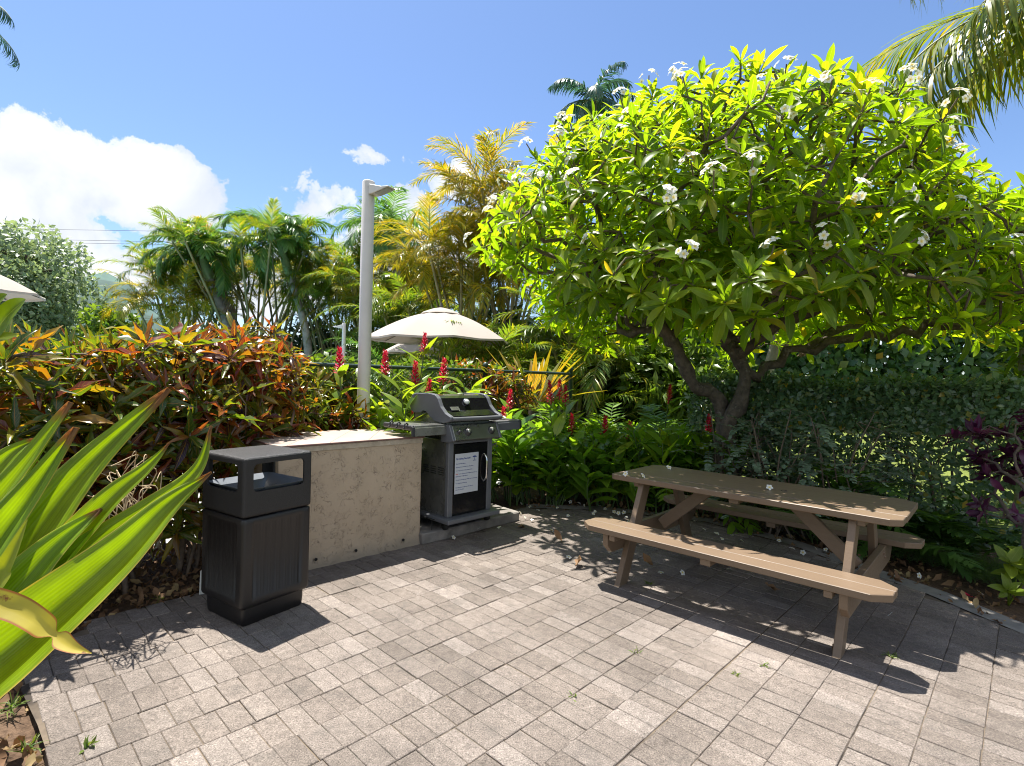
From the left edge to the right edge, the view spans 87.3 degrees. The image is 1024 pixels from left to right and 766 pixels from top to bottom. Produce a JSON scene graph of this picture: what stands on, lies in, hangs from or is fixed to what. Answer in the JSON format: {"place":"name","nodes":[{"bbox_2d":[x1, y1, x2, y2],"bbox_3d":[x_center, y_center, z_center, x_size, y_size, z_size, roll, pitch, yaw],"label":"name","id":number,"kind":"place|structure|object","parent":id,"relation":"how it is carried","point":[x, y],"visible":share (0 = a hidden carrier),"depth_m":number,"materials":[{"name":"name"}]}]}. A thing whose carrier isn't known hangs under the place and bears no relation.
{"place":"outdoors","nodes":[
{"label":"outdoors","id":0,"kind":"place"},
{"bbox_2d":[94,262,264,356],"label":"areca palm","id":1,"kind":"object","parent":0,"point":[171,309],"visible":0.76,"depth_m":20.96,"materials":[{"name":"plant"}]},
{"bbox_2d":[8,430,528,544],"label":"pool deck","id":2,"kind":"structure","parent":0,"point":[167,540],"depth_m":6.44,"materials":[{"name":"concrete"}]},
{"bbox_2d":[0,6,19,71],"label":"coconut palm","id":3,"kind":"object","parent":2,"relation":"on","point":[6,44],"visible":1,"depth_m":15.74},
{"bbox_2d":[0,275,45,301],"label":"market umbrella","id":4,"kind":"object","parent":2,"relation":"on","point":[10,288],"visible":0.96,"depth_m":8.71,"materials":[{"name":"beige fabric"}]},
{"bbox_2d":[333,323,345,383],"bbox_3d":[-5.488,-0.369,16.999,0.398,3.067,0.129,2,1,0],"label":"lamp post","id":5,"kind":"object","parent":2,"relation":"on","point":[343,326],"visible":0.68,"depth_m":16.93,"materials":[{"name":"metal"}]},
{"bbox_2d":[256,347,509,418],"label":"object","id":6,"kind":"object","parent":2,"relation":"on","point":[351,360],"visible":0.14,"depth_m":6.39,"materials":[{"name":"green plant"}]},
{"bbox_2d":[315,330,454,400],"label":"areca palm","id":7,"kind":"object","parent":2,"relation":"on","point":[383,347],"visible":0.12,"depth_m":17.87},
{"bbox_2d":[311,267,506,412],"bbox_3d":[-3.011,-1.550,19.817,7.308,5.517,7.319,2,1,0],"label":"areca palm","id":8,"kind":"object","parent":2,"relation":"on","point":[394,312],"visible":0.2,"depth_m":18.64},
{"bbox_2d":[383,344,453,375],"bbox_3d":[-2.606,-0.104,15.501,2.070,2.720,2.070,2,1,17],"label":"market umbrella","id":9,"kind":"object","parent":2,"relation":"on","point":[395,349],"visible":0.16,"depth_m":14.70,"materials":[{"name":"beige fabric"}]},
{"bbox_2d":[371,303,508,381],"bbox_3d":[-1.447,-0.129,10.700,2.661,2.935,2.661,2,1,5],"label":"market umbrella","id":10,"kind":"object","parent":2,"relation":"on","point":[435,322],"visible":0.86,"depth_m":9.91,"materials":[{"name":"beige fabric"}]},
{"bbox_2d":[373,189,539,411],"bbox_3d":[-1.502,-1.929,14.883,5.605,6.450,5.022,2,1,0],"label":"areca palm","id":11,"kind":"object","parent":2,"relation":"on","point":[423,280],"visible":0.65,"depth_m":13.99,"materials":[{"name":"plant"}]},
{"bbox_2d":[436,354,508,410],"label":"croton shrub","id":12,"kind":"object","parent":2,"relation":"on","point":[492,380],"visible":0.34,"depth_m":7.11,"materials":[{"name":"green plant"}]},
{"bbox_2d":[378,320,581,422],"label":"areca palm","id":13,"kind":"object","parent":2,"relation":"on","point":[486,356],"visible":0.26,"depth_m":10.79,"materials":[{"name":"plant"}]},
{"bbox_2d":[473,360,542,481],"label":"croton shrub","id":14,"kind":"object","parent":2,"relation":"on","point":[516,387],"visible":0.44,"depth_m":7.55,"materials":[{"name":"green plant"}]},
{"bbox_2d":[407,121,610,415],"bbox_3d":[0.048,-2.505,15.149,6.072,7.676,5.932,2,1,0],"label":"areca palm","id":15,"kind":"object","parent":2,"relation":"on","point":[458,180],"visible":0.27,"depth_m":14.01,"materials":[{"name":"plant"}]},
{"bbox_2d":[488,344,606,427],"bbox_3d":[0.255,0.387,8.746,2.192,2.140,2.097,2,1,41],"label":"striped flax","id":16,"kind":"object","parent":2,"relation":"on","point":[542,366],"visible":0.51,"depth_m":8.56,"materials":[{"name":"yellow plant"}]},
{"bbox_2d":[468,282,689,426],"bbox_3d":[1.649,-0.417,12.633,5.630,3.639,5.045,2,1,0],"label":"areca palm","id":17,"kind":"object","parent":2,"relation":"on","point":[601,363],"visible":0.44,"depth_m":11.71,"materials":[{"name":"plant"}]},
{"bbox_2d":[38,272,871,373],"bbox_3d":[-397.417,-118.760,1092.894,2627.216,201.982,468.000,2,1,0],"label":"hills","id":18,"kind":"structure","parent":0,"point":[108,279],"depth_m":1070.15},
{"bbox_2d":[0,484,1023,765],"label":"garden bed soil","id":19,"kind":"structure","parent":0,"point":[22,722],"depth_m":4.00,"materials":[{"name":"soil"}]},
{"bbox_2d":[0,293,25,341],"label":"lime leaved shrub","id":20,"kind":"object","parent":19,"relation":"on","point":[9,309],"visible":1,"depth_m":2.51,"materials":[{"name":"green plant"}]},
{"bbox_2d":[0,691,30,718],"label":"weed tuft","id":21,"kind":"object","parent":19,"relation":"on","point":[11,707],"visible":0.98,"depth_m":2.31,"materials":[{"name":"green plant"}]},
{"bbox_2d":[7,732,47,754],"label":"weed tuft","id":22,"kind":"object","parent":19,"relation":"on","point":[29,744],"visible":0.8,"depth_m":2.07,"materials":[{"name":"green plant"}]},
{"bbox_2d":[0,319,81,457],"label":"croton shrub","id":23,"kind":"object","parent":19,"relation":"on","point":[6,404],"visible":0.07,"depth_m":3.42,"materials":[{"name":"orange plant"}]},
{"bbox_2d":[0,319,177,520],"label":"croton shrub","id":24,"kind":"object","parent":19,"relation":"on","point":[18,351],"visible":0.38,"depth_m":3.09,"materials":[{"name":"orange plant"}]},
{"bbox_2d":[87,451,172,520],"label":"dry vine","id":25,"kind":"object","parent":24,"relation":"hanging from","point":[125,504],"visible":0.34,"depth_m":2.98,"materials":[{"name":"plant"}]},
{"bbox_2d":[0,387,212,698],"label":"strap leaved plant","id":26,"kind":"object","parent":19,"relation":"on","point":[64,572],"visible":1,"depth_m":1.58,"materials":[{"name":"green plant"}]},
{"bbox_2d":[18,321,205,552],"bbox_3d":[-2.984,0.457,4.217,1.360,1.890,1.460,2,1,26],"label":"croton shrub","id":27,"kind":"object","parent":19,"relation":"on","point":[82,346],"visible":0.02,"depth_m":3.97,"materials":[{"name":"orange plant"}]},
{"bbox_2d":[19,314,263,594],"bbox_3d":[-2.594,0.477,3.795,1.459,1.880,1.478,1,1,-32],"label":"croton shrub","id":28,"kind":"object","parent":19,"relation":"on","point":[183,459],"visible":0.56,"depth_m":3.51,"materials":[{"name":"orange plant"}]},
{"bbox_2d":[143,457,255,575],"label":"croton shrub","id":29,"kind":"object","parent":19,"relation":"on","point":[191,529],"visible":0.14,"depth_m":3.84,"materials":[{"name":"brown plant"}]},
{"bbox_2d":[136,316,321,480],"bbox_3d":[-2.309,0.440,4.348,1.309,1.957,1.361,2,1,13],"label":"croton shrub","id":30,"kind":"object","parent":19,"relation":"on","point":[242,352],"visible":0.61,"depth_m":4.24,"materials":[{"name":"orange plant"}]},
{"bbox_2d":[196,310,318,430],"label":"croton shrub","id":31,"kind":"object","parent":19,"relation":"on","point":[272,331],"visible":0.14,"depth_m":4.95,"materials":[{"name":"orange plant"}]},
{"bbox_2d":[13,353,572,509],"bbox_3d":[-1.952,0.538,5.557,0.076,1.685,8.336,2,1,44],"label":"chain link fence","id":32,"kind":"object","parent":19,"relation":"on","point":[436,369],"visible":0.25,"depth_m":6.93,"materials":[{"name":"metal"}]},
{"bbox_2d":[252,351,337,429],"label":"croton shrub","id":33,"kind":"object","parent":19,"relation":"on","point":[319,383],"visible":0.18,"depth_m":5.31,"materials":[{"name":"plant"}]},
{"bbox_2d":[262,389,344,432],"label":"croton shrub","id":34,"kind":"object","parent":19,"relation":"on","point":[313,408],"visible":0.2,"depth_m":5.03,"materials":[{"name":"green plant"}]},
{"bbox_2d":[306,357,372,426],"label":"croton shrub","id":35,"kind":"object","parent":19,"relation":"on","point":[349,384],"visible":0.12,"depth_m":5.72,"materials":[{"name":"green plant"}]},
{"bbox_2d":[286,346,397,430],"bbox_3d":[-1.684,0.523,5.412,1.056,1.800,0.939,1,1,-11],"label":"red ginger","id":36,"kind":"object","parent":19,"relation":"on","point":[340,370],"visible":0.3,"depth_m":5.36,"materials":[{"name":"green plant"}]},
{"bbox_2d":[305,393,379,430],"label":"croton shrub","id":37,"kind":"object","parent":19,"relation":"on","point":[352,423],"visible":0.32,"depth_m":5.29,"materials":[{"name":"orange plant"}]},
{"bbox_2d":[311,350,422,432],"bbox_3d":[-1.548,0.525,5.802,1.654,1.794,1.247,2,1,0],"label":"red ginger","id":38,"kind":"object","parent":19,"relation":"on","point":[385,368],"visible":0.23,"depth_m":5.71,"materials":[{"name":"green plant"}]},
{"bbox_2d":[357,179,394,428],"bbox_3d":[-1.405,-0.335,5.458,0.376,3.461,0.128,2,1,29],"label":"lamp post","id":39,"kind":"object","parent":19,"relation":"on","point":[371,190],"visible":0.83,"depth_m":5.46,"materials":[{"name":"metal"}]},
{"bbox_2d":[350,383,445,433],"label":"red ginger","id":40,"kind":"object","parent":19,"relation":"on","point":[396,411],"visible":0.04,"depth_m":5.09,"materials":[{"name":"green plant"}]},
{"bbox_2d":[355,331,473,431],"bbox_3d":[-1.079,0.423,6.024,1.234,2.017,1.644,2,1,42],"label":"red ginger","id":41,"kind":"object","parent":19,"relation":"on","point":[391,401],"visible":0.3,"depth_m":5.89,"materials":[{"name":"green plant"}]},
{"bbox_2d":[399,357,495,430],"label":"red ginger","id":42,"kind":"object","parent":19,"relation":"on","point":[477,386],"visible":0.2,"depth_m":6.18,"materials":[{"name":"green plant"}]},
{"bbox_2d":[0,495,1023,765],"bbox_3d":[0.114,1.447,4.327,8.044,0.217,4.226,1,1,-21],"label":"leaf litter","id":43,"kind":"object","parent":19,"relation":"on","point":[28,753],"visible":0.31,"depth_m":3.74,"materials":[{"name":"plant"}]},
{"bbox_2d":[491,388,546,503],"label":"red ginger","id":44,"kind":"object","parent":19,"relation":"on","point":[532,435],"visible":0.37,"depth_m":6.44,"materials":[{"name":"green plant"}]},
{"bbox_2d":[491,420,547,506],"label":"red ginger","id":45,"kind":"object","parent":19,"relation":"on","point":[507,446],"visible":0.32,"depth_m":6.24,"materials":[{"name":"green plant"}]},
{"bbox_2d":[494,409,574,508],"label":"red ginger","id":46,"kind":"object","parent":19,"relation":"on","point":[517,488],"visible":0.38,"depth_m":6.26,"materials":[{"name":"green plant"}]},
{"bbox_2d":[494,412,598,504],"bbox_3d":[0.428,0.899,6.409,1.128,1.139,1.279,1,1,-31],"label":"red ginger","id":47,"kind":"object","parent":19,"relation":"on","point":[558,426],"visible":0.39,"depth_m":6.22,"materials":[{"name":"green plant"}]},
{"bbox_2d":[518,379,598,494],"bbox_3d":[0.544,0.699,7.016,1.147,1.530,1.160,2,1,42],"label":"red ginger","id":48,"kind":"object","parent":19,"relation":"on","point":[554,413],"visible":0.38,"depth_m":6.98,"materials":[{"name":"green plant"}]},
{"bbox_2d":[523,442,594,508],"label":"red ginger","id":49,"kind":"object","parent":19,"relation":"on","point":[558,486],"visible":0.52,"depth_m":6.18,"materials":[{"name":"green plant"}]},
{"bbox_2d":[499,406,638,472],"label":"sword fern","id":50,"kind":"object","parent":19,"relation":"on","point":[601,465],"visible":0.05,"depth_m":6.34,"materials":[{"name":"green plant"}]},
{"bbox_2d":[534,408,611,501],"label":"red ginger","id":51,"kind":"object","parent":19,"relation":"on","point":[547,444],"visible":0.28,"depth_m":6.50,"materials":[{"name":"green plant"}]},
{"bbox_2d":[524,403,625,470],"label":"sword fern","id":52,"kind":"object","parent":19,"relation":"on","point":[572,461],"visible":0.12,"depth_m":7.97,"materials":[{"name":"green plant"}]},
{"bbox_2d":[528,406,662,453],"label":"sword fern","id":53,"kind":"object","parent":19,"relation":"on","point":[578,424],"visible":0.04,"depth_m":7.46,"materials":[{"name":"green plant"}]},
{"bbox_2d":[567,415,644,507],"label":"red ginger","id":54,"kind":"object","parent":19,"relation":"on","point":[620,451],"visible":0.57,"depth_m":6.20,"materials":[{"name":"green plant"}]},
{"bbox_2d":[564,441,647,510],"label":"red ginger","id":55,"kind":"object","parent":19,"relation":"on","point":[582,483],"visible":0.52,"depth_m":6.04,"materials":[{"name":"green plant"}]},
{"bbox_2d":[581,417,678,509],"bbox_3d":[1.446,0.944,6.399,0.952,1.102,1.253,2,1,34],"label":"red ginger","id":56,"kind":"object","parent":19,"relation":"on","point":[631,454],"visible":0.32,"depth_m":6.19,"materials":[{"name":"green plant"}]},
{"bbox_2d":[608,428,692,515],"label":"red ginger","id":57,"kind":"object","parent":19,"relation":"on","point":[631,491],"visible":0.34,"depth_m":6.04,"materials":[{"name":"green plant"}]},
{"bbox_2d":[613,422,712,511],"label":"red ginger","id":58,"kind":"object","parent":19,"relation":"on","point":[651,433],"visible":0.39,"depth_m":6.03,"materials":[{"name":"green plant"}]},
{"bbox_2d":[621,384,709,505],"bbox_3d":[1.930,0.755,6.683,1.091,1.500,1.032,2,1,39],"label":"red ginger","id":59,"kind":"object","parent":19,"relation":"on","point":[669,397],"visible":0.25,"depth_m":6.73,"materials":[{"name":"green plant"}]},
{"bbox_2d":[565,404,776,534],"bbox_3d":[1.973,0.921,6.677,2.609,1.238,2.858,1,1,-38],"label":"sword fern","id":60,"kind":"object","parent":19,"relation":"on","point":[732,526],"visible":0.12,"depth_m":5.52,"materials":[{"name":"green plant"}]},
{"bbox_2d":[658,413,760,517],"bbox_3d":[2.260,0.930,6.131,1.182,1.179,1.054,2,1,34],"label":"red ginger","id":61,"kind":"object","parent":19,"relation":"on","point":[669,440],"visible":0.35,"depth_m":6.08,"materials":[{"name":"green plant"}]},
{"bbox_2d":[671,401,804,523],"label":"silvery shrub","id":62,"kind":"object","parent":19,"relation":"on","point":[709,468],"visible":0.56,"depth_m":5.50,"materials":[{"name":"green plant"}]},
{"bbox_2d":[463,43,1023,522],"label":"plumeria tree","id":63,"kind":"object","parent":19,"relation":"on","point":[743,235],"visible":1,"depth_m":4.38,"materials":[{"name":"green plant"}]},
{"bbox_2d":[526,504,1023,633],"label":"concrete edging","id":64,"kind":"object","parent":19,"relation":"on","point":[1015,625],"visible":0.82,"depth_m":4.11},
{"bbox_2d":[705,409,857,538],"bbox_3d":[2.700,0.875,5.362,1.515,1.274,1.242,1,1,-21],"label":"silvery shrub","id":65,"kind":"object","parent":19,"relation":"on","point":[756,464],"visible":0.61,"depth_m":5.25,"materials":[{"name":"green plant"}]},
{"bbox_2d":[707,469,940,544],"bbox_3d":[2.984,1.144,5.248,2.037,0.796,1.888,1,1,-45],"label":"sword fern","id":66,"kind":"object","parent":19,"relation":"on","point":[835,484],"visible":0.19,"depth_m":4.88,"materials":[{"name":"green plant"}]},
{"bbox_2d":[773,406,934,550],"bbox_3d":[3.136,0.878,5.020,1.436,1.298,1.132,1,1,-20],"label":"silvery shrub","id":67,"kind":"object","parent":19,"relation":"on","point":[888,456],"visible":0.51,"depth_m":4.91,"materials":[{"name":"green plant"}]},
{"bbox_2d":[684,368,1023,559],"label":"clipped hedge","id":68,"kind":"object","parent":19,"relation":"on","point":[916,396],"visible":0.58,"depth_m":5.05,"materials":[{"name":"green plant"}]},
{"bbox_2d":[802,489,988,582],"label":"sword fern","id":69,"kind":"object","parent":19,"relation":"on","point":[951,560],"visible":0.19,"depth_m":4.23,"materials":[{"name":"green plant"}]},
{"bbox_2d":[810,479,992,559],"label":"sword fern","id":70,"kind":"object","parent":19,"relation":"on","point":[862,551],"visible":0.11,"depth_m":4.58,"materials":[{"name":"green plant"}]},
{"bbox_2d":[785,461,1020,556],"bbox_3d":[3.330,1.140,5.315,2.106,0.823,1.951,2,1,23],"label":"sword fern","id":71,"kind":"object","parent":19,"relation":"on","point":[882,489],"visible":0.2,"depth_m":4.60,"materials":[{"name":"green plant"}]},
{"bbox_2d":[838,534,1015,584],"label":"feathery ground cover","id":72,"kind":"object","parent":19,"relation":"on","point":[985,565],"visible":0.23,"depth_m":4.40,"materials":[{"name":"green plant"}]},
{"bbox_2d":[910,476,1021,557],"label":"sword fern","id":73,"kind":"object","parent":19,"relation":"on","point":[1010,537],"visible":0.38,"depth_m":4.58,"materials":[{"name":"green plant"}]},
{"bbox_2d":[938,409,1023,602],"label":"purple shrub","id":74,"kind":"object","parent":19,"relation":"on","point":[984,461],"visible":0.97,"depth_m":4.19,"materials":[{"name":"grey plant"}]},
{"bbox_2d":[988,544,1023,605],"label":"light green seedling","id":75,"kind":"object","parent":19,"relation":"on","point":[1014,557],"visible":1,"depth_m":3.77,"materials":[{"name":"green plant"}]},
{"bbox_2d":[0,0,1023,374],"label":"sky","id":76,"kind":"structure","parent":0,"point":[112,111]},
{"bbox_2d":[20,507,1023,765],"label":"patio paving","id":77,"kind":"structure","parent":0,"point":[528,585],"depth_m":2.71,"materials":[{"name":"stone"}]},
{"bbox_2d":[79,735,100,753],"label":"weed tuft","id":78,"kind":"object","parent":77,"relation":"on","point":[86,743],"visible":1,"depth_m":2.10,"materials":[{"name":"green plant"}]},
{"bbox_2d":[201,444,311,626],"bbox_3d":[-1.598,0.915,3.364,0.456,0.986,0.456,2,1,33],"label":"trash can","id":79,"kind":"object","parent":77,"relation":"on","point":[255,545],"visible":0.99,"depth_m":3.21,"materials":[{"name":"black plastic"}]},
{"bbox_2d":[239,428,424,569],"bbox_3d":[-1.527,0.926,4.589,1.285,0.953,0.850,1,1,-44],"label":"stucco counter","id":80,"kind":"object","parent":77,"relation":"on","point":[365,492],"visible":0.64,"depth_m":4.34,"materials":[{"name":"concrete"}]},
{"bbox_2d":[419,503,518,544],"bbox_3d":[-0.748,1.363,5.542,1.162,0.100,1.269,2,1,44],"label":"concrete pad","id":81,"kind":"object","parent":77,"relation":"on","point":[427,534],"visible":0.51,"depth_m":5.06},
{"bbox_2d":[383,393,521,529],"bbox_3d":[-0.545,0.710,5.119,0.644,1.225,1.378,2,1,44],"label":"gas grill","id":82,"kind":"object","parent":81,"relation":"on","point":[459,432],"visible":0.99,"depth_m":4.95,"materials":[{"name":"black metal"}]},
{"bbox_2d":[452,442,487,515],"bbox_3d":[-0.379,0.881,4.980,0.069,0.645,0.415,2,1,44],"label":"door","id":83,"kind":"structure","parent":82,"relation":"in","point":[470,460],"depth_m":4.98,"materials":[{"name":"black metal"}]},
{"bbox_2d":[584,465,924,659],"bbox_3d":[1.697,1.113,3.852,1.888,0.751,1.532,2,1,43],"label":"picnic table","id":84,"kind":"object","parent":77,"relation":"on","point":[805,504],"visible":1,"depth_m":3.56,"materials":[{"name":"brown paint"}]},
{"bbox_2d":[617,423,1021,544],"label":"lawn","id":85,"kind":"structure","parent":0,"point":[947,474],"depth_m":8.77,"materials":[{"name":"green plant"}]},
{"bbox_2d":[750,272,827,446],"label":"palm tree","id":86,"kind":"object","parent":85,"relation":"on","point":[772,353],"visible":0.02,"depth_m":9.52,"materials":[{"name":"green plant"}]},
{"bbox_2d":[614,305,1023,429],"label":"tall hedge","id":87,"kind":"object","parent":85,"relation":"on","point":[838,362],"visible":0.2,"depth_m":13.77,"materials":[{"name":"green plant"}]},
{"bbox_2d":[833,0,1023,180],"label":"coconut palm","id":88,"kind":"object","parent":85,"relation":"on","point":[992,15],"visible":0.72,"depth_m":6.94,"materials":[{"name":"plant"}]},
{"bbox_2d":[986,334,1023,512],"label":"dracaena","id":89,"kind":"object","parent":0,"point":[1019,364],"visible":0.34,"depth_m":5.74,"materials":[{"name":"green plant"}]},
{"label":"ground","id":90,"kind":"structure","parent":0,"visible":0},
{"bbox_2d":[0,216,114,394],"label":"broadleaf tree","id":91,"kind":"object","parent":90,"relation":"on","point":[37,272],"visible":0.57,"depth_m":24.82,"materials":[{"name":"green plant"}]},
{"bbox_2d":[69,303,162,361],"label":"rounded bush","id":92,"kind":"object","parent":90,"relation":"on","point":[93,325],"visible":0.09,"depth_m":22.74,"materials":[{"name":"green plant"}]},
{"bbox_2d":[94,238,259,338],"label":"areca palm","id":93,"kind":"object","parent":90,"relation":"on","point":[147,263],"visible":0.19,"depth_m":22.57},
{"bbox_2d":[137,216,257,336],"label":"palm tree","id":94,"kind":"object","parent":90,"relation":"on","point":[203,254],"visible":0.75,"depth_m":21.42,"materials":[{"name":"green plant"}]},
{"bbox_2d":[140,246,293,334],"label":"areca palm","id":95,"kind":"object","parent":90,"relation":"on","point":[254,280],"visible":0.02,"depth_m":27.70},
{"bbox_2d":[127,196,353,380],"bbox_3d":[-11.719,-2.974,22.809,9.300,7.853,8.379,2,1,20],"label":"areca palm","id":96,"kind":"object","parent":90,"relation":"on","point":[181,228],"visible":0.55,"depth_m":20.43,"materials":[{"name":"plant"}]},
{"bbox_2d":[166,215,358,357],"bbox_3d":[-11.212,-3.090,24.580,8.654,8.069,5.942,1,1,-17],"label":"areca palm","id":97,"kind":"object","parent":90,"relation":"on","point":[275,296],"visible":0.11,"depth_m":23.62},
{"bbox_2d":[213,206,337,359],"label":"palm tree","id":98,"kind":"object","parent":90,"relation":"on","point":[282,247],"visible":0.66,"depth_m":21.25,"materials":[{"name":"plant"}]},
{"bbox_2d":[282,317,372,361],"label":"thicket","id":99,"kind":"object","parent":90,"relation":"on","point":[297,339],"visible":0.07,"depth_m":25.70,"materials":[{"name":"green plant"}]},
{"bbox_2d":[249,238,423,362],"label":"areca palm","id":100,"kind":"object","parent":90,"relation":"on","point":[303,268],"visible":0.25,"depth_m":22.67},
{"bbox_2d":[267,231,443,362],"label":"areca palm","id":101,"kind":"object","parent":90,"relation":"on","point":[290,302],"visible":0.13,"depth_m":23.48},
{"bbox_2d":[274,236,464,380],"bbox_3d":[-5.984,-2.098,22.909,7.951,6.395,8.116,2,1,0],"label":"areca palm","id":102,"kind":"object","parent":90,"relation":"on","point":[311,290],"visible":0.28,"depth_m":21.37,"materials":[{"name":"plant"}]},
{"bbox_2d":[291,250,479,336],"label":"areca palm","id":103,"kind":"object","parent":90,"relation":"on","point":[346,290],"visible":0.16,"depth_m":21.00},
{"bbox_2d":[325,184,451,396],"bbox_3d":[-4.901,-3.196,22.084,4.494,8.660,4.935,2,1,24],"label":"palm tree","id":104,"kind":"object","parent":90,"relation":"on","point":[379,213],"visible":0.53,"depth_m":21.20,"materials":[{"name":"green plant"}]},
{"bbox_2d":[464,294,554,418],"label":"thicket","id":105,"kind":"object","parent":90,"relation":"on","point":[500,320],"visible":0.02,"depth_m":15.44,"materials":[{"name":"green plant"}]},
{"bbox_2d":[546,61,635,319],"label":"coconut palm","id":106,"kind":"object","parent":90,"relation":"on","point":[595,93],"visible":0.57,"depth_m":24.41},
{"bbox_2d":[536,328,693,428],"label":"thicket","id":107,"kind":"object","parent":90,"relation":"on","point":[610,391],"visible":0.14,"depth_m":13.26,"materials":[{"name":"green plant"}]},
{"bbox_2d":[613,319,757,430],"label":"thicket","id":108,"kind":"object","parent":90,"relation":"on","point":[664,364],"visible":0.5,"depth_m":11.51,"materials":[{"name":"green plant"}]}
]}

